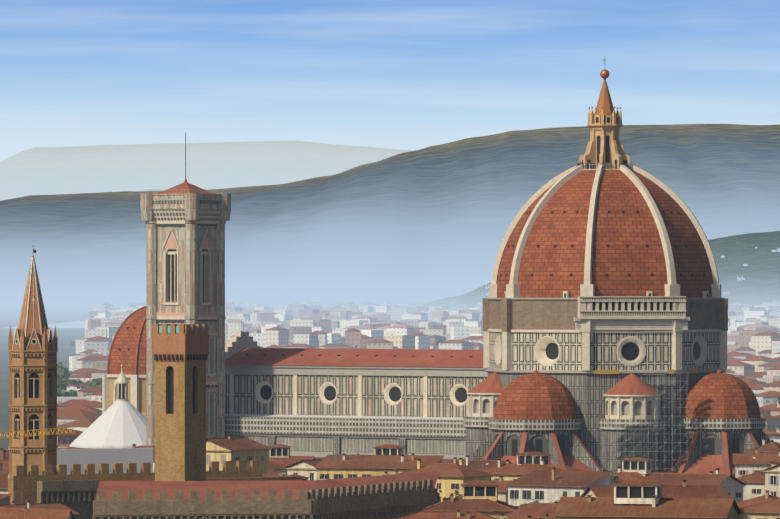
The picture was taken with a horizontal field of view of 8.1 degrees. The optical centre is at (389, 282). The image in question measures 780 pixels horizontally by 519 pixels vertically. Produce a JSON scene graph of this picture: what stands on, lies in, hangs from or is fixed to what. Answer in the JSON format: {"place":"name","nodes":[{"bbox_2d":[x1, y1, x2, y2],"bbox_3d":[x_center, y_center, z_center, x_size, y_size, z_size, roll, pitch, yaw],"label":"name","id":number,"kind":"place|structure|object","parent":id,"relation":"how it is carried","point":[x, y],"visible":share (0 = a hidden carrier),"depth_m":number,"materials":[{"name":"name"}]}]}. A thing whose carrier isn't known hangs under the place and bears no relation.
{"place":"outdoors","nodes":[
{"label":"outdoors","id":0,"kind":"place"},
{"bbox_2d":[6,320,85,327],"bbox_3d":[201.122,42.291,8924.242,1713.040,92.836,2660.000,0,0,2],"label":"hill","id":1,"kind":"structure","parent":0,"point":[77,324],"depth_m":7837.88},
{"bbox_2d":[0,308,93,449],"bbox_3d":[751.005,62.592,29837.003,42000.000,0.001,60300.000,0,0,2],"label":"ground","id":2,"kind":"structure","parent":0,"point":[11,317],"depth_m":6292.63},
{"bbox_2d":[8,249,57,503],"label":"badia fiorentina tower","id":3,"kind":"structure","parent":2,"relation":"on","point":[33,364],"depth_m":1095.99,"materials":[{"name":"brown stone"}]},
{"bbox_2d":[0,426,74,438],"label":"crane jib","id":4,"kind":"object","parent":2,"relation":"on","point":[63,427],"visible":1,"depth_m":1048.34,"materials":[{"name":"yellow metal"}]},
{"bbox_2d":[70,306,145,448],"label":"religious buildings","id":5,"kind":"structure","parent":2,"relation":"on","point":[120,422],"depth_m":1533.51,"materials":[{"name":"white stone"}]},
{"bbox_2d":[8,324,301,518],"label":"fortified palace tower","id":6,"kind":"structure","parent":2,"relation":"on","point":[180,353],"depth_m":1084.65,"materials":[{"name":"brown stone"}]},
{"bbox_2d":[92,471,438,518],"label":"palazzo battlements","id":7,"kind":"object","parent":6,"relation":"on","point":[396,496],"visible":0.98,"depth_m":1014.98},
{"bbox_2d":[140,132,230,445],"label":"bell tower","id":8,"kind":"structure","parent":2,"relation":"on","point":[185,220],"depth_m":1323.61,"materials":[{"name":"stone"}]},
{"bbox_2d":[0,435,565,518],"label":"town houses","id":9,"kind":"structure","parent":2,"relation":"on","point":[234,450],"depth_m":1160.28,"materials":[{"name":"tile"}]},
{"bbox_2d":[438,474,618,506],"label":"roof garden plants","id":10,"kind":"object","parent":9,"relation":"attached to","point":[521,505],"visible":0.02,"depth_m":1083.54,"materials":[{"name":"green plant"}]},
{"bbox_2d":[0,124,779,307],"bbox_3d":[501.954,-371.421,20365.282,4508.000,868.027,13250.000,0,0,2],"label":"mountain range","id":11,"kind":"structure","parent":2,"relation":"on","point":[429,224],"depth_m":17233.01,"materials":[{"name":"blue"}]},
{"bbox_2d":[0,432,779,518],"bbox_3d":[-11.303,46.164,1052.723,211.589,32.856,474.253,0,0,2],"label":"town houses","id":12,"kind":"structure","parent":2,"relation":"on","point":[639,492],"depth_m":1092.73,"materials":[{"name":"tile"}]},
{"bbox_2d":[0,247,779,324],"bbox_3d":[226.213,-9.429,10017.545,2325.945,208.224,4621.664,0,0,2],"label":"hillside villas","id":13,"kind":"object","parent":2,"relation":"on","point":[738,279],"visible":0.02,"depth_m":10827.15,"materials":[{"name":"white"}]},
{"bbox_2d":[57,301,779,448],"bbox_3d":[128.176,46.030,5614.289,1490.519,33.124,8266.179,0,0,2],"label":"town","id":14,"kind":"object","parent":2,"relation":"on","point":[753,347],"visible":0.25,"depth_m":4136.14},
{"bbox_2d":[57,320,779,406],"bbox_3d":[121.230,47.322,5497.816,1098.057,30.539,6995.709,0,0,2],"label":"trees","id":15,"kind":"object","parent":2,"relation":"on","point":[64,381],"visible":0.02,"depth_m":2359.78,"materials":[{"name":"green plant"}]},
{"bbox_2d":[425,231,779,307],"bbox_3d":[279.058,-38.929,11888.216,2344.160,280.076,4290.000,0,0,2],"label":"hillside","id":16,"kind":"structure","parent":2,"relation":"on","point":[760,283],"depth_m":11284.41,"materials":[{"name":"plant"}]},
{"bbox_2d":[0,141,414,200],"bbox_3d":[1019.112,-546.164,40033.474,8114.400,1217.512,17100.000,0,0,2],"label":"mountain ridge","id":17,"kind":"structure","parent":0,"point":[97,169],"depth_m":41555.78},
{"bbox_2d":[225,320,489,458],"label":"cathedral nave","id":18,"kind":"structure","parent":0,"point":[317,403],"depth_m":1319.29,"materials":[{"name":"beige stone"}]},
{"bbox_2d":[0,0,779,160],"label":"sky","id":19,"kind":"structure","parent":0,"point":[389,74],"materials":[{"name":"blue"}]},
{"bbox_2d":[483,296,727,467],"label":"dome drum","id":20,"kind":"object","parent":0,"point":[572,345],"visible":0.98,"depth_m":1271.87,"materials":[{"name":"beige stone"}]},
{"bbox_2d":[489,165,720,297],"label":"dome","id":21,"kind":"structure","parent":20,"relation":"on","point":[578,231],"depth_m":1279.13,"materials":[{"name":"red tile"}]},
{"bbox_2d":[576,56,632,169],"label":"dome lantern","id":22,"kind":"object","parent":21,"relation":"on","point":[604,147],"visible":0.85,"depth_m":1293.27,"materials":[{"name":"beige stone"}]},
{"bbox_2d":[463,369,770,476],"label":"cathedral apses","id":23,"kind":"structure","parent":20,"relation":"attached to","point":[535,411],"depth_m":1266.08,"materials":[{"name":"red tile"}]},
{"bbox_2d":[595,368,712,472],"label":"scaffolding","id":24,"kind":"object","parent":20,"relation":"attached to","point":[672,372],"visible":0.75,"depth_m":1264.18,"materials":[{"name":"steel"},{"name":"wood"},{"name":"paint"}]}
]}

